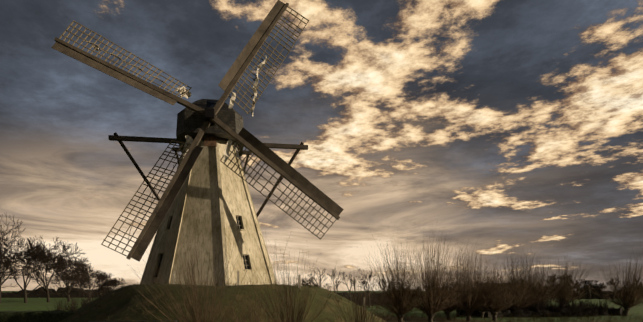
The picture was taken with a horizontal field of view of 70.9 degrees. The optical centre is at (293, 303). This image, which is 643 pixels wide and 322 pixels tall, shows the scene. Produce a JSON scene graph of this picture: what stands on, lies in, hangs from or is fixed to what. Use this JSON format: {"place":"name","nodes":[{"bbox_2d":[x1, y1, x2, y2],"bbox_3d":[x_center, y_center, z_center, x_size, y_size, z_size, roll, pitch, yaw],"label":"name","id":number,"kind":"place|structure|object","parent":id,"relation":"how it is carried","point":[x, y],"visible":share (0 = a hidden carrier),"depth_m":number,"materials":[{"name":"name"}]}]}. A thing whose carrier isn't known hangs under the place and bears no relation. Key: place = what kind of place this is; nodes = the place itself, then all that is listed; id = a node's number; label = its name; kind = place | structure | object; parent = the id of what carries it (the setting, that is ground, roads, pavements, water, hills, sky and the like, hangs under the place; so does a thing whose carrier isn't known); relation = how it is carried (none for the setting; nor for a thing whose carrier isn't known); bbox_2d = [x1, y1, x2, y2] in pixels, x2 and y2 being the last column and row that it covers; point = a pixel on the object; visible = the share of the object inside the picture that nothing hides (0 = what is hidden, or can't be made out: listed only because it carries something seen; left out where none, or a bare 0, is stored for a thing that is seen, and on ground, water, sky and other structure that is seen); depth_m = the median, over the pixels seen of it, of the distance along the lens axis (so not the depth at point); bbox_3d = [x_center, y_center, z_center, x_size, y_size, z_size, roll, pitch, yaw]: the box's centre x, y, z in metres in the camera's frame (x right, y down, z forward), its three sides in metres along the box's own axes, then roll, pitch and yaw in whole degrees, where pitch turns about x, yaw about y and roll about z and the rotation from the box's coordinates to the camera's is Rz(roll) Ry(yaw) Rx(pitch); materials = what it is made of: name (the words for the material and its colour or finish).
{"place":"outdoors","nodes":[
{"label":"outdoors","id":0,"kind":"place"},
{"bbox_2d":[140,140,276,285],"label":"mill tower","id":1,"kind":"structure","parent":0,"point":[220,182],"depth_m":31.04,"materials":[{"name":"beige wood"}]},
{"bbox_2d":[176,99,243,155],"bbox_3d":[-6.242,-13.525,34.079,4.784,3.350,6.136,0,2,-9],"label":"windmill cap","id":2,"kind":"object","parent":1,"relation":"on","point":[190,122],"visible":0.54,"depth_m":31.33,"materials":[{"name":"black wood"}]},
{"bbox_2d":[108,132,307,216],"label":"tail pole braces","id":3,"kind":"object","parent":2,"relation":"attached to","point":[120,139],"visible":0.33,"depth_m":35.40,"materials":[{"name":"brown wood"}]},
{"bbox_2d":[205,108,214,125],"bbox_3d":[-5.840,-12.567,31.487,0.620,1.088,2.801,0,2,-9],"label":"mill hub","id":4,"kind":"object","parent":2,"relation":"attached to","point":[209,114],"visible":0.54,"depth_m":30.18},
{"bbox_2d":[51,0,343,261],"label":"windmill sail spars","id":5,"kind":"object","parent":4,"relation":"attached to","point":[250,142],"visible":1,"depth_m":30.35,"materials":[{"name":"brown wood"}]},
{"bbox_2d":[59,6,336,257],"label":"sail lattices","id":6,"kind":"object","parent":5,"relation":"attached to","point":[92,37],"visible":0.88,"depth_m":30.54,"materials":[{"name":"brown wood"}]},
{"bbox_2d":[82,40,320,249],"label":"sail cloths","id":7,"kind":"object","parent":6,"relation":"attached to","point":[189,139],"visible":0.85,"depth_m":30.59,"materials":[{"name":"beige fabric"}]},
{"bbox_2d":[204,100,216,146],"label":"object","id":8,"kind":"object","parent":2,"relation":"attached to","point":[210,140],"visible":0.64,"depth_m":31.55,"materials":[{"name":"black wood"}]},
{"bbox_2d":[182,137,239,151],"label":"mill curb","id":9,"kind":"structure","parent":1,"relation":"on","point":[220,139],"depth_m":32.31,"materials":[{"name":"brown wood"}]},
{"bbox_2d":[0,284,642,321],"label":"grassy ground","id":10,"kind":"structure","parent":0,"point":[113,308],"depth_m":26.45,"materials":[{"name":"green plant"}]},
{"bbox_2d":[0,310,74,321],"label":"grass","id":11,"kind":"object","parent":10,"relation":"on","point":[32,316],"visible":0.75,"depth_m":28.33,"materials":[{"name":"green plant"}]},
{"bbox_2d":[200,275,303,321],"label":"bare shrub","id":12,"kind":"object","parent":10,"relation":"on","point":[249,316],"visible":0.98,"depth_m":17.10,"materials":[{"name":"brown plant"}]},
{"bbox_2d":[212,233,338,321],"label":"bare shrub","id":13,"kind":"object","parent":10,"relation":"on","point":[289,304],"visible":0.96,"depth_m":19.59,"materials":[{"name":"brown plant"}]},
{"bbox_2d":[58,281,642,321],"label":"dry grass tufts","id":14,"kind":"object","parent":10,"relation":"on","point":[509,320],"visible":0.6,"depth_m":46.04,"materials":[{"name":"plant"}]},
{"bbox_2d":[0,291,642,308],"bbox_3d":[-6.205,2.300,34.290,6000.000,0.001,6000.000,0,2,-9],"label":"field ground","id":15,"kind":"structure","parent":0,"point":[39,301],"depth_m":133.28,"materials":[{"name":"green plant"}]},
{"bbox_2d":[0,245,19,279],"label":"tree","id":16,"kind":"object","parent":15,"relation":"on","point":[11,277],"visible":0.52,"depth_m":120.93,"materials":[{"name":"brown plant"}]},
{"bbox_2d":[0,214,50,302],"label":"tree","id":17,"kind":"object","parent":15,"relation":"on","point":[3,240],"visible":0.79,"depth_m":116.56,"materials":[{"name":"brown plant"}]},
{"bbox_2d":[0,237,88,302],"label":"tree","id":18,"kind":"object","parent":15,"relation":"on","point":[35,270],"visible":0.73,"depth_m":119.02,"materials":[{"name":"brown plant"}]},
{"bbox_2d":[1,235,103,301],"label":"tree","id":19,"kind":"object","parent":15,"relation":"on","point":[47,265],"visible":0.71,"depth_m":121.51,"materials":[{"name":"brown plant"}]},
{"bbox_2d":[1,287,111,297],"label":"hedge","id":20,"kind":"object","parent":15,"relation":"on","point":[18,294],"visible":0.33,"depth_m":199.42,"materials":[{"name":"green plant"}]},
{"bbox_2d":[32,255,95,300],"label":"tree","id":21,"kind":"object","parent":15,"relation":"on","point":[66,283],"visible":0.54,"depth_m":131.62,"materials":[{"name":"brown plant"}]},
{"bbox_2d":[65,269,112,299],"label":"tree","id":22,"kind":"object","parent":15,"relation":"on","point":[101,286],"visible":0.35,"depth_m":149.38,"materials":[{"name":"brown plant"}]},
{"bbox_2d":[99,272,125,291],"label":"tree","id":23,"kind":"object","parent":15,"relation":"on","point":[115,281],"visible":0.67,"depth_m":167.88,"materials":[{"name":"brown plant"}]},
{"bbox_2d":[128,189,279,321],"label":"bare shrub","id":24,"kind":"object","parent":15,"relation":"on","point":[197,317],"visible":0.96,"depth_m":19.07,"materials":[{"name":"brown plant"}]},
{"bbox_2d":[306,267,327,285],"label":"tree","id":25,"kind":"object","parent":15,"relation":"on","point":[312,280],"visible":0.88,"depth_m":74.85,"materials":[{"name":"brown plant"}]},
{"bbox_2d":[48,276,613,315],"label":"bare shrubs","id":26,"kind":"object","parent":15,"relation":"on","point":[580,308],"visible":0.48,"depth_m":54.77,"materials":[{"name":"brown plant"}]},
{"bbox_2d":[327,269,346,292],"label":"tree","id":27,"kind":"object","parent":15,"relation":"on","point":[331,276],"visible":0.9,"depth_m":80.15,"materials":[{"name":"brown plant"}]},
{"bbox_2d":[339,274,356,300],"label":"tree","id":28,"kind":"object","parent":15,"relation":"on","point":[346,284],"visible":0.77,"depth_m":77.83,"materials":[{"name":"brown plant"}]},
{"bbox_2d":[310,254,402,321],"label":"bare shrub","id":29,"kind":"object","parent":15,"relation":"on","point":[361,317],"visible":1,"depth_m":21.63,"materials":[{"name":"brown plant"}]},
{"bbox_2d":[336,292,391,305],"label":"hedge","id":30,"kind":"object","parent":15,"relation":"on","point":[346,295],"visible":0.17,"depth_m":95.51,"materials":[{"name":"green plant"}]},
{"bbox_2d":[357,268,374,307],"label":"tree","id":31,"kind":"object","parent":15,"relation":"on","point":[367,278],"visible":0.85,"depth_m":84.88,"materials":[{"name":"brown plant"}]},
{"bbox_2d":[351,227,457,321],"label":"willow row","id":32,"kind":"object","parent":15,"relation":"on","point":[405,306],"visible":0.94,"depth_m":41.05,"materials":[{"name":"brown plant"}]},
{"bbox_2d":[375,224,490,321],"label":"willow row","id":33,"kind":"object","parent":15,"relation":"on","point":[434,308],"visible":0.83,"depth_m":41.94,"materials":[{"name":"brown plant"}]},
{"bbox_2d":[436,264,472,319],"bbox_3d":[16.481,-1.320,50.296,6.546,6.730,6.770,0,2,-9],"label":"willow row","id":34,"kind":"object","parent":15,"relation":"on","point":[446,311],"visible":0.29,"depth_m":49.24,"materials":[{"name":"brown plant"}]},
{"bbox_2d":[438,251,489,316],"bbox_3d":[20.190,-2.856,54.756,9.600,9.579,9.990,1,2,35],"label":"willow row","id":35,"kind":"object","parent":15,"relation":"on","point":[458,310],"visible":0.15,"depth_m":54.52,"materials":[{"name":"brown plant"}]},
{"bbox_2d":[431,241,513,320],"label":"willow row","id":36,"kind":"object","parent":15,"relation":"on","point":[468,307],"visible":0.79,"depth_m":47.92,"materials":[{"name":"brown plant"}]},
{"bbox_2d":[466,269,513,317],"bbox_3d":[22.138,-1.248,53.119,7.228,6.425,7.303,-2,2,-42],"label":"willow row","id":37,"kind":"object","parent":15,"relation":"on","point":[482,312],"visible":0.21,"depth_m":52.81,"materials":[{"name":"brown plant"}]},
{"bbox_2d":[471,259,528,320],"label":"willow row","id":38,"kind":"object","parent":15,"relation":"on","point":[494,309],"visible":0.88,"depth_m":48.11,"materials":[{"name":"brown plant"}]},
{"bbox_2d":[484,249,558,308],"bbox_3d":[27.057,-2.833,54.903,10.052,9.500,9.657,0,2,-9],"label":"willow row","id":39,"kind":"object","parent":15,"relation":"on","point":[521,300],"visible":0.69,"depth_m":54.33,"materials":[{"name":"brown plant"}]},
{"bbox_2d":[404,284,642,298],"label":"trees","id":40,"kind":"object","parent":15,"relation":"on","point":[593,294],"visible":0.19,"depth_m":167.23,"materials":[{"name":"plant"}]},
{"bbox_2d":[491,243,572,305],"bbox_3d":[31.859,-3.328,60.262,10.194,10.212,10.767,1,2,29],"label":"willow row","id":41,"kind":"object","parent":15,"relation":"on","point":[538,288],"visible":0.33,"depth_m":59.48,"materials":[{"name":"brown plant"}]},
{"bbox_2d":[460,306,623,317],"bbox_3d":[32.020,1.143,58.348,20.002,1.823,6.373,0,2,-13],"label":"hedge","id":42,"kind":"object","parent":15,"relation":"on","point":[563,312],"depth_m":55.41,"materials":[{"name":"green plant"}]},
{"bbox_2d":[517,254,573,305],"bbox_3d":[33.990,-2.676,61.832,8.834,8.808,8.733,-1,2,-41],"label":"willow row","id":43,"kind":"object","parent":15,"relation":"on","point":[554,293],"visible":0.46,"depth_m":61.40,"materials":[{"name":"brown plant"}]},
{"bbox_2d":[539,253,599,303],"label":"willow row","id":44,"kind":"object","parent":15,"relation":"on","point":[569,296],"visible":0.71,"depth_m":69.77,"materials":[{"name":"brown plant"}]},
{"bbox_2d":[574,282,588,299],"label":"tree","id":45,"kind":"object","parent":15,"relation":"on","point":[583,286],"visible":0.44,"depth_m":150.66,"materials":[{"name":"brown plant"}]},
{"bbox_2d":[583,280,597,298],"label":"tree","id":46,"kind":"object","parent":15,"relation":"on","point":[586,283],"visible":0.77,"depth_m":160.25,"materials":[{"name":"brown plant"}]},
{"bbox_2d":[595,283,605,289],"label":"tree","id":47,"kind":"object","parent":15,"relation":"on","point":[601,286],"visible":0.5,"depth_m":167.00,"materials":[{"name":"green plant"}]},
{"bbox_2d":[581,244,642,315],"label":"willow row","id":48,"kind":"object","parent":15,"relation":"on","point":[628,299],"visible":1,"depth_m":56.90,"materials":[{"name":"brown plant"}]},
{"bbox_2d":[0,0,642,290],"label":"sky","id":49,"kind":"structure","parent":0,"point":[506,125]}
]}

